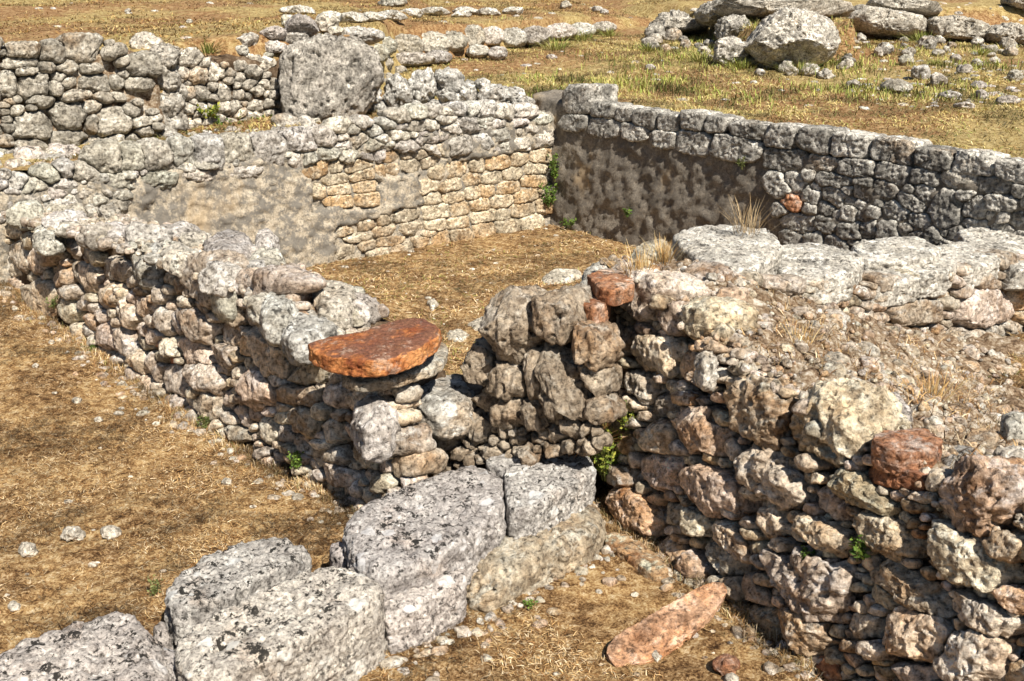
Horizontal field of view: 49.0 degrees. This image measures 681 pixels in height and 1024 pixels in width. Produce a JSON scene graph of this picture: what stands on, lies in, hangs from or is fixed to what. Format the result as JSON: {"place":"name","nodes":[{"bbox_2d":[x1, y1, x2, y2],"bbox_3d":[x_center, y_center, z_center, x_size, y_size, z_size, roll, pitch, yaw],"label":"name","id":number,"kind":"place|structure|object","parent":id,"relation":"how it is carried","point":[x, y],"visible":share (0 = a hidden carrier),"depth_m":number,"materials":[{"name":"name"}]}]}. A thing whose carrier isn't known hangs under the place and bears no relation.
{"place":"outdoors","nodes":[
{"label":"outdoors","id":0,"kind":"place"},
{"bbox_2d":[0,0,705,48],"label":"bank grass","id":1,"kind":"structure","parent":0,"point":[237,24],"depth_m":16.47,"materials":[{"name":"plant"}]},
{"bbox_2d":[0,224,1023,680],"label":"ground","id":2,"kind":"structure","parent":0,"point":[606,616],"depth_m":5.70,"materials":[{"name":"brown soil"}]},
{"bbox_2d":[7,600,20,611],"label":"loose stone","id":3,"kind":"object","parent":2,"relation":"on","point":[13,605],"visible":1,"depth_m":4.85,"materials":[{"name":"stone"}]},
{"bbox_2d":[18,542,38,556],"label":"loose stone","id":4,"kind":"object","parent":2,"relation":"on","point":[27,549],"visible":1,"depth_m":5.25,"materials":[{"name":"stone"}]},
{"bbox_2d":[60,526,85,541],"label":"loose stone","id":5,"kind":"object","parent":2,"relation":"on","point":[73,533],"visible":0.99,"depth_m":5.41,"materials":[{"name":"stone"}]},
{"bbox_2d":[0,611,172,680],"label":"stone block","id":6,"kind":"structure","parent":2,"relation":"on","point":[116,646],"depth_m":4.00,"materials":[{"name":"grey stone"}]},
{"bbox_2d":[100,525,122,539],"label":"loose stone","id":7,"kind":"object","parent":2,"relation":"on","point":[108,532],"visible":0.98,"depth_m":5.44,"materials":[{"name":"stone"}]},
{"bbox_2d":[147,575,162,595],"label":"weed","id":8,"kind":"object","parent":2,"relation":"on","point":[154,588],"visible":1,"depth_m":4.91,"materials":[{"name":"green plant"}]},
{"bbox_2d":[153,621,172,649],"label":"stone block","id":9,"kind":"structure","parent":2,"relation":"on","point":[161,633],"depth_m":4.39,"materials":[{"name":"grey stone"}]},
{"bbox_2d":[163,647,176,680],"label":"stone block","id":10,"kind":"structure","parent":2,"relation":"on","point":[169,654],"depth_m":4.14,"materials":[{"name":"grey stone"}]},
{"bbox_2d":[195,412,210,428],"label":"weed","id":11,"kind":"object","parent":2,"relation":"on","point":[204,425],"visible":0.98,"depth_m":6.67,"materials":[{"name":"green plant"}]},
{"bbox_2d":[1,170,448,510],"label":"rubble wall","id":12,"kind":"structure","parent":2,"relation":"on","point":[222,330],"depth_m":6.49,"materials":[{"name":"stone"}]},
{"bbox_2d":[45,295,57,307],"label":"weed","id":13,"kind":"object","parent":12,"relation":"attached to","point":[53,303],"visible":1,"depth_m":8.12,"materials":[{"name":"green plant"}]},
{"bbox_2d":[287,451,303,469],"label":"weed","id":14,"kind":"object","parent":12,"relation":"on","point":[296,461],"visible":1,"depth_m":5.98,"materials":[{"name":"green plant"}]},
{"bbox_2d":[308,318,441,377],"bbox_3d":[-0.602,0.039,5.344,0.650,0.147,0.461,-11,21,-29],"label":"terracotta slab","id":15,"kind":"object","parent":12,"relation":"on","point":[395,347],"depth_m":5.25,"materials":[{"name":"orange stone"}]},
{"bbox_2d":[341,342,447,391],"bbox_3d":[-0.524,0.131,5.506,0.317,0.084,0.708,17,25,42],"label":"flat stone","id":16,"kind":"object","parent":12,"relation":"on","point":[434,364],"visible":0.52,"depth_m":5.32,"materials":[{"name":"stone"}]},
{"bbox_2d":[221,477,231,485],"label":"loose stone","id":17,"kind":"object","parent":2,"relation":"on","point":[226,481],"visible":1,"depth_m":5.98,"materials":[{"name":"stone"}]},
{"bbox_2d":[164,537,311,650],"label":"stone block","id":18,"kind":"structure","parent":2,"relation":"on","point":[206,587],"depth_m":4.62,"materials":[{"name":"grey stone"}]},
{"bbox_2d":[0,99,555,283],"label":"plastered wall","id":19,"kind":"structure","parent":2,"relation":"on","point":[408,176],"depth_m":10.51,"materials":[{"name":"stone"}]},
{"bbox_2d":[174,565,387,680],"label":"stone block","id":20,"kind":"structure","parent":2,"relation":"on","point":[324,624],"depth_m":4.21,"materials":[{"name":"grey stone"}]},
{"bbox_2d":[329,541,347,569],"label":"stone","id":21,"kind":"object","parent":2,"relation":"on","point":[336,556],"depth_m":4.93,"materials":[{"name":"grey stone"}]},
{"bbox_2d":[0,286,821,680],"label":"rubble","id":22,"kind":"object","parent":2,"relation":"on","point":[538,622],"visible":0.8,"depth_m":5.01,"materials":[{"name":"stone"}]},
{"bbox_2d":[0,277,830,680],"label":"edge grass","id":23,"kind":"structure","parent":2,"relation":"on","point":[298,479],"depth_m":5.91,"materials":[{"name":"plant"}]},
{"bbox_2d":[383,568,467,653],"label":"stone block","id":24,"kind":"structure","parent":2,"relation":"on","point":[416,616],"depth_m":4.61,"materials":[{"name":"grey stone"}]},
{"bbox_2d":[342,465,506,602],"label":"stone block","id":25,"kind":"structure","parent":24,"relation":"on","point":[423,532],"depth_m":4.93,"materials":[{"name":"grey stone"}]},
{"bbox_2d":[427,298,438,310],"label":"flat stone","id":26,"kind":"object","parent":2,"relation":"on","point":[432,303],"visible":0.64,"depth_m":9.22,"materials":[{"name":"stone"}]},
{"bbox_2d":[447,329,468,341],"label":"flat stone","id":27,"kind":"object","parent":2,"relation":"on","point":[458,334],"visible":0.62,"depth_m":8.41,"materials":[{"name":"stone"}]},
{"bbox_2d":[468,316,482,330],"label":"flat stone","id":28,"kind":"object","parent":2,"relation":"on","point":[475,324],"visible":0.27,"depth_m":8.69,"materials":[{"name":"stone"}]},
{"bbox_2d":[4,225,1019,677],"bbox_3d":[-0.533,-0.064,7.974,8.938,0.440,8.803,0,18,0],"label":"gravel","id":29,"kind":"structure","parent":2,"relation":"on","point":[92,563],"depth_m":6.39,"materials":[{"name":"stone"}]},
{"bbox_2d":[427,282,627,488],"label":"broken wall end","id":30,"kind":"structure","parent":2,"relation":"on","point":[540,367],"depth_m":5.38,"materials":[{"name":"stone"}]},
{"bbox_2d":[416,375,476,440],"bbox_3d":[-0.362,0.335,5.808,0.334,0.223,0.562,-6,19,-17],"label":"boulder","id":31,"kind":"object","parent":30,"relation":"on","point":[447,407],"visible":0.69,"depth_m":5.61,"materials":[{"name":"stone"}]},
{"bbox_3d":[0.358,-0.037,5.464,0.123,0.167,0.351,0,18,0],"label":"brick","id":32,"kind":"object","parent":30,"relation":"on","visible":0},
{"bbox_2d":[583,296,610,323],"bbox_3d":[0.403,-0.152,5.497,0.171,0.127,0.344,0,18,0],"label":"brick","id":33,"kind":"object","parent":32,"relation":"on","point":[596,310],"visible":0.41,"depth_m":5.36,"materials":[{"name":"brown stone"}]},
{"bbox_2d":[587,268,634,306],"bbox_3d":[0.505,-0.265,5.562,0.258,0.092,0.436,0,18,0],"label":"brick","id":34,"kind":"object","parent":33,"relation":"on","point":[608,286],"visible":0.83,"depth_m":5.44,"materials":[{"name":"brown stone"}]},
{"bbox_2d":[522,596,537,610],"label":"weed","id":35,"kind":"object","parent":2,"relation":"on","point":[530,603],"visible":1,"depth_m":4.83,"materials":[{"name":"green plant"}]},
{"bbox_2d":[466,504,606,612],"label":"stone block","id":36,"kind":"structure","parent":2,"relation":"on","point":[509,568],"depth_m":5.03,"materials":[{"name":"stone"}]},
{"bbox_2d":[486,447,596,539],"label":"stone block","id":37,"kind":"structure","parent":36,"relation":"on","point":[544,493],"depth_m":5.32,"materials":[{"name":"grey stone"}]},
{"bbox_2d":[542,268,581,284],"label":"flat stone","id":38,"kind":"object","parent":2,"relation":"on","point":[560,275],"visible":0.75,"depth_m":10.04,"materials":[{"name":"stone"}]},
{"bbox_2d":[604,532,668,580],"bbox_3d":[0.582,1.035,5.290,0.158,0.130,0.464,-12,22,-32],"label":"flat stone","id":39,"kind":"object","parent":2,"relation":"on","point":[641,560],"visible":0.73,"depth_m":5.22,"materials":[{"name":"stone"}]},
{"bbox_2d":[652,650,661,661],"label":"loose stone","id":40,"kind":"object","parent":2,"relation":"on","point":[656,656],"visible":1,"depth_m":4.47,"materials":[{"name":"stone"}]},
{"bbox_2d":[606,582,726,666],"bbox_3d":[0.661,1.176,4.634,0.671,0.147,0.186,-13,22,-35],"label":"flat stone","id":41,"kind":"object","parent":2,"relation":"on","point":[668,629],"visible":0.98,"depth_m":4.60,"materials":[{"name":"stone"}]},
{"bbox_2d":[712,653,739,675],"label":"loose stone","id":42,"kind":"object","parent":2,"relation":"on","point":[724,664],"visible":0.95,"depth_m":4.37,"materials":[{"name":"stone"}]},
{"bbox_2d":[724,672,738,680],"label":"loose stone","id":43,"kind":"object","parent":2,"relation":"on","point":[731,676],"visible":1,"depth_m":4.32,"materials":[{"name":"stone"}]},
{"bbox_2d":[532,83,1023,250],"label":"block wall","id":44,"kind":"structure","parent":2,"relation":"on","point":[668,174],"depth_m":9.90,"materials":[{"name":"stone"}]},
{"bbox_2d":[538,181,558,206],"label":"weed","id":45,"kind":"object","parent":44,"relation":"attached to","point":[551,199],"visible":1,"depth_m":12.01,"materials":[{"name":"green plant"}]},
{"bbox_2d":[546,152,560,181],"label":"weed","id":46,"kind":"object","parent":44,"relation":"attached to","point":[554,171],"visible":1,"depth_m":11.94,"materials":[{"name":"green plant"}]},
{"bbox_2d":[594,254,1023,680],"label":"rubble wall","id":47,"kind":"structure","parent":2,"relation":"on","point":[755,451],"depth_m":4.64,"materials":[{"name":"stone"}]},
{"bbox_2d":[580,261,607,284],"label":"boulder","id":48,"kind":"object","parent":47,"relation":"on","point":[594,267],"visible":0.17,"depth_m":6.01,"materials":[{"name":"stone"}]},
{"bbox_2d":[592,424,630,480],"bbox_3d":[0.489,0.556,5.668,0.228,0.320,0.266,0,18,0],"label":"weed","id":49,"kind":"object","parent":47,"relation":"on","point":[602,461],"visible":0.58,"depth_m":5.66,"materials":[{"name":"green plant"}]},
{"bbox_2d":[618,400,635,431],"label":"weed","id":50,"kind":"object","parent":47,"relation":"on","point":[625,419],"visible":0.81,"depth_m":5.56,"materials":[{"name":"green plant"}]},
{"bbox_2d":[602,242,669,277],"bbox_3d":[0.597,-0.388,5.634,0.345,0.184,0.392,-10,20,-27],"label":"grass tuft","id":51,"kind":"object","parent":47,"relation":"on","point":[641,264],"visible":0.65,"depth_m":5.63,"materials":[{"name":"plant"}]},
{"bbox_2d":[630,239,673,263],"bbox_3d":[0.757,-0.331,6.299,0.252,0.434,0.810,7,19,21],"label":"boulder","id":52,"kind":"object","parent":47,"relation":"on","point":[642,247],"visible":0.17,"depth_m":6.22,"materials":[{"name":"stone"}]},
{"bbox_2d":[642,230,689,264],"bbox_3d":[0.806,-0.493,6.095,0.360,0.137,0.342,4,18,12],"label":"grass tuft","id":53,"kind":"object","parent":47,"relation":"on","point":[665,256],"visible":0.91,"depth_m":6.10,"materials":[{"name":"plant"}]},
{"bbox_2d":[779,315,836,352],"bbox_3d":[1.338,-0.015,5.254,0.382,0.149,0.395,8,20,22],"label":"grass tuft","id":54,"kind":"object","parent":47,"relation":"on","point":[793,341],"visible":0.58,"depth_m":5.25,"materials":[{"name":"plant"}]},
{"bbox_2d":[800,542,818,558],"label":"weed","id":55,"kind":"object","parent":47,"relation":"attached to","point":[806,553],"visible":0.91,"depth_m":4.41,"materials":[{"name":"green plant"}]},
{"bbox_2d":[848,534,870,561],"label":"weed","id":56,"kind":"object","parent":47,"relation":"attached to","point":[857,550],"visible":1,"depth_m":4.17,"materials":[{"name":"green plant"}]},
{"bbox_2d":[891,361,977,406],"bbox_3d":[1.923,0.215,5.195,0.521,0.148,0.467,0,18,0],"label":"grass tuft","id":57,"kind":"object","parent":47,"relation":"on","point":[929,386],"visible":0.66,"depth_m":5.21,"materials":[{"name":"plant"}]},
{"bbox_2d":[816,655,841,680],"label":"loose stone","id":58,"kind":"object","parent":2,"relation":"on","point":[833,670],"visible":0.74,"depth_m":4.32,"materials":[{"name":"stone"}]},
{"bbox_2d":[672,224,1023,339],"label":"slab wall","id":59,"kind":"structure","parent":2,"relation":"on","point":[969,282],"depth_m":6.88,"materials":[{"name":"stone"}]},
{"bbox_2d":[719,194,787,236],"bbox_3d":[1.388,-0.735,6.594,0.460,0.227,0.471,11,21,30],"label":"grass tuft","id":60,"kind":"object","parent":59,"relation":"on","point":[749,222],"visible":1,"depth_m":6.64,"materials":[{"name":"plant"}]},
{"bbox_2d":[0,0,1023,170],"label":"terrain","id":61,"kind":"structure","parent":0,"point":[979,10],"depth_m":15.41,"materials":[{"name":"plant"}]},
{"bbox_2d":[0,32,320,170],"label":"retaining wall","id":62,"kind":"structure","parent":61,"relation":"on","point":[66,94],"depth_m":10.16,"materials":[{"name":"stone"}]},
{"bbox_2d":[129,31,281,136],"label":"rubble wall","id":63,"kind":"structure","parent":61,"relation":"on","point":[189,79],"depth_m":11.20,"materials":[{"name":"stone"}]},
{"bbox_2d":[197,102,219,119],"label":"weed","id":64,"kind":"object","parent":63,"relation":"attached to","point":[211,113],"visible":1,"depth_m":11.15,"materials":[{"name":"green plant"}]},
{"bbox_2d":[187,39,233,53],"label":"grass tuft","id":65,"kind":"object","parent":61,"relation":"on","point":[206,50],"visible":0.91,"depth_m":11.26,"materials":[{"name":"plant"}]},
{"bbox_2d":[212,110,244,126],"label":"weed","id":66,"kind":"object","parent":61,"relation":"on","point":[218,120],"visible":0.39,"depth_m":11.24,"materials":[{"name":"green plant"}]},
{"bbox_2d":[235,13,407,101],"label":"rubble wall","id":67,"kind":"structure","parent":61,"relation":"on","point":[297,27],"depth_m":11.83,"materials":[{"name":"stone"}]},
{"bbox_2d":[278,32,384,121],"bbox_3d":[-1.856,-2.668,11.587,1.083,0.982,0.736,-3,18,-9],"label":"boulder","id":68,"kind":"object","parent":61,"relation":"on","point":[325,76],"visible":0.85,"depth_m":11.32,"materials":[{"name":"stone"}]},
{"bbox_2d":[377,0,407,6],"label":"loose stone","id":69,"kind":"object","parent":61,"relation":"on","point":[392,3],"visible":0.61,"depth_m":19.05,"materials":[{"name":"stone"}]},
{"bbox_2d":[279,5,523,22],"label":"kerb wall","id":70,"kind":"structure","parent":61,"relation":"on","point":[397,15],"depth_m":16.66,"materials":[{"name":"stone"}]},
{"bbox_2d":[367,66,534,111],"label":"rubble wall","id":71,"kind":"structure","parent":61,"relation":"on","point":[444,85],"depth_m":12.07,"materials":[{"name":"stone"}]},
{"bbox_2d":[343,21,616,66],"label":"kerb wall","id":72,"kind":"structure","parent":61,"relation":"on","point":[436,47],"depth_m":15.97,"materials":[{"name":"stone"}]},
{"bbox_2d":[35,1,1023,109],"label":"gravel","id":73,"kind":"structure","parent":61,"relation":"on","point":[1006,18],"depth_m":14.65,"materials":[{"name":"stone"}]},
{"bbox_2d":[532,36,577,50],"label":"grass tuft","id":74,"kind":"object","parent":61,"relation":"on","point":[556,45],"visible":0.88,"depth_m":17.01,"materials":[{"name":"plant"}]},
{"bbox_2d":[560,0,571,8],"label":"loose stone","id":75,"kind":"object","parent":61,"relation":"on","point":[565,4],"visible":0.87,"depth_m":20.82,"materials":[{"name":"stone"}]},
{"bbox_2d":[560,30,606,41],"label":"grass tuft","id":76,"kind":"object","parent":61,"relation":"on","point":[583,38],"visible":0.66,"depth_m":18.48,"materials":[{"name":"plant"}]},
{"bbox_2d":[596,27,629,36],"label":"grass tuft","id":77,"kind":"object","parent":61,"relation":"on","point":[611,33],"visible":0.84,"depth_m":19.07,"materials":[{"name":"plant"}]},
{"bbox_2d":[634,42,666,52],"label":"grass tuft","id":78,"kind":"object","parent":61,"relation":"on","point":[648,49],"visible":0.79,"depth_m":17.00,"materials":[{"name":"plant"}]},
{"bbox_2d":[644,22,665,37],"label":"boulder","id":79,"kind":"object","parent":61,"relation":"on","point":[656,27],"visible":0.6,"depth_m":18.50,"materials":[{"name":"stone"}]},
{"bbox_2d":[655,9,690,34],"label":"boulder","id":80,"kind":"object","parent":61,"relation":"on","point":[672,13],"visible":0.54,"depth_m":18.93,"materials":[{"name":"stone"}]},
{"bbox_2d":[664,46,714,62],"bbox_3d":[2.635,-3.978,15.668,1.079,0.222,0.986,0,18,0],"label":"grass tuft","id":81,"kind":"object","parent":61,"relation":"on","point":[702,55],"visible":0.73,"depth_m":15.67,"materials":[{"name":"plant"}]},
{"bbox_2d":[694,0,721,28],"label":"boulder","id":82,"kind":"object","parent":61,"relation":"on","point":[705,20],"visible":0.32,"depth_m":18.14,"materials":[{"name":"stone"}]},
{"bbox_2d":[713,36,750,65],"bbox_3d":[3.003,-3.922,15.326,0.531,0.443,0.468,0,18,0],"label":"boulder","id":83,"kind":"object","parent":61,"relation":"on","point":[730,48],"visible":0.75,"depth_m":15.18,"materials":[{"name":"stone"}]},
{"bbox_2d":[714,14,752,38],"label":"boulder","id":84,"kind":"object","parent":61,"relation":"on","point":[729,25],"visible":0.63,"depth_m":17.38,"materials":[{"name":"stone"}]},
{"bbox_2d":[718,56,770,69],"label":"grass tuft","id":85,"kind":"object","parent":61,"relation":"on","point":[745,63],"visible":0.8,"depth_m":14.98,"materials":[{"name":"plant"}]},
{"bbox_2d":[778,59,792,72],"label":"boulder","id":86,"kind":"object","parent":61,"relation":"on","point":[780,66],"visible":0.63,"depth_m":14.77,"materials":[{"name":"stone"}]},
{"bbox_2d":[744,7,840,67],"bbox_3d":[3.741,-4.023,15.104,1.315,0.899,1.360,0,18,0],"label":"boulder","id":87,"kind":"object","parent":61,"relation":"on","point":[792,34],"visible":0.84,"depth_m":14.68,"materials":[{"name":"stone"}]},
{"bbox_2d":[767,58,835,75],"bbox_3d":[3.726,-3.554,14.593,1.100,0.224,0.998,0,18,0],"label":"grass tuft","id":88,"kind":"object","parent":61,"relation":"on","point":[802,67],"visible":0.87,"depth_m":14.55,"materials":[{"name":"plant"}]},
{"bbox_2d":[800,62,819,73],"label":"boulder","id":89,"kind":"object","parent":61,"relation":"on","point":[817,68],"visible":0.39,"depth_m":14.70,"materials":[{"name":"stone"}]},
{"bbox_2d":[816,68,835,78],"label":"boulder","id":90,"kind":"object","parent":61,"relation":"on","point":[825,73],"visible":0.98,"depth_m":14.41,"materials":[{"name":"stone"}]},
{"bbox_2d":[641,0,1023,76],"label":"rock outcrop","id":91,"kind":"object","parent":61,"relation":"on","point":[886,18],"visible":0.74,"depth_m":18.28,"materials":[{"name":"stone"}]},
{"bbox_2d":[873,46,882,56],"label":"loose stone","id":92,"kind":"object","parent":61,"relation":"on","point":[878,50],"visible":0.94,"depth_m":16.32,"materials":[{"name":"stone"}]},
{"bbox_2d":[879,78,912,92],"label":"loose stone","id":93,"kind":"object","parent":61,"relation":"on","point":[898,84],"visible":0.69,"depth_m":13.00,"materials":[{"name":"stone"}]},
{"bbox_2d":[898,54,913,65],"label":"loose stone","id":94,"kind":"object","parent":61,"relation":"on","point":[903,59],"visible":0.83,"depth_m":15.65,"materials":[{"name":"stone"}]},
{"bbox_2d":[910,64,930,79],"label":"loose stone","id":95,"kind":"object","parent":61,"relation":"on","point":[923,70],"visible":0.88,"depth_m":14.24,"materials":[{"name":"stone"}]},
{"bbox_2d":[898,30,947,43],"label":"grass tuft","id":96,"kind":"object","parent":61,"relation":"on","point":[918,37],"visible":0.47,"depth_m":18.00,"materials":[{"name":"plant"}]},
{"bbox_2d":[930,72,947,85],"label":"loose stone","id":97,"kind":"object","parent":61,"relation":"on","point":[937,78],"visible":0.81,"depth_m":13.64,"materials":[{"name":"stone"}]},
{"bbox_2d":[937,90,961,97],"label":"loose stone","id":98,"kind":"object","parent":61,"relation":"on","point":[953,93],"visible":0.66,"depth_m":12.74,"materials":[{"name":"stone"}]},
{"bbox_2d":[949,54,961,62],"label":"loose stone","id":99,"kind":"object","parent":61,"relation":"on","point":[957,57],"visible":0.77,"depth_m":15.88,"materials":[{"name":"stone"}]},
{"bbox_2d":[953,101,975,108],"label":"loose stone","id":100,"kind":"object","parent":61,"relation":"on","point":[967,105],"visible":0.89,"depth_m":11.94,"materials":[{"name":"stone"}]},
{"bbox_2d":[956,64,972,73],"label":"loose stone","id":101,"kind":"object","parent":61,"relation":"on","point":[965,68],"visible":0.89,"depth_m":14.54,"materials":[{"name":"stone"}]},
{"bbox_2d":[958,47,998,55],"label":"grass tuft","id":102,"kind":"object","parent":61,"relation":"on","point":[980,51],"visible":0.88,"depth_m":16.50,"materials":[{"name":"plant"}]},
{"bbox_2d":[970,81,987,88],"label":"loose stone","id":103,"kind":"object","parent":61,"relation":"on","point":[981,84],"visible":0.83,"depth_m":13.29,"materials":[{"name":"stone"}]},
{"bbox_2d":[973,89,988,98],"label":"loose stone","id":104,"kind":"object","parent":61,"relation":"on","point":[981,93],"visible":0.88,"depth_m":12.77,"materials":[{"name":"stone"}]},
{"bbox_2d":[994,95,1020,104],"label":"loose stone","id":105,"kind":"object","parent":61,"relation":"on","point":[1010,99],"visible":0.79,"depth_m":12.30,"materials":[{"name":"stone"}]},
{"bbox_2d":[1007,69,1023,80],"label":"loose stone","id":106,"kind":"object","parent":61,"relation":"on","point":[1013,74],"visible":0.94,"depth_m":13.88,"materials":[{"name":"stone"}]},
{"bbox_2d":[309,224,1023,499],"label":"dry grass ground","id":107,"kind":"structure","parent":0,"point":[507,279],"depth_m":10.23,"materials":[{"name":"plant"}]},
{"bbox_2d":[472,11,1023,110],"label":"green grass","id":108,"kind":"structure","parent":0,"point":[669,78],"depth_m":13.89,"materials":[{"name":"plant"}]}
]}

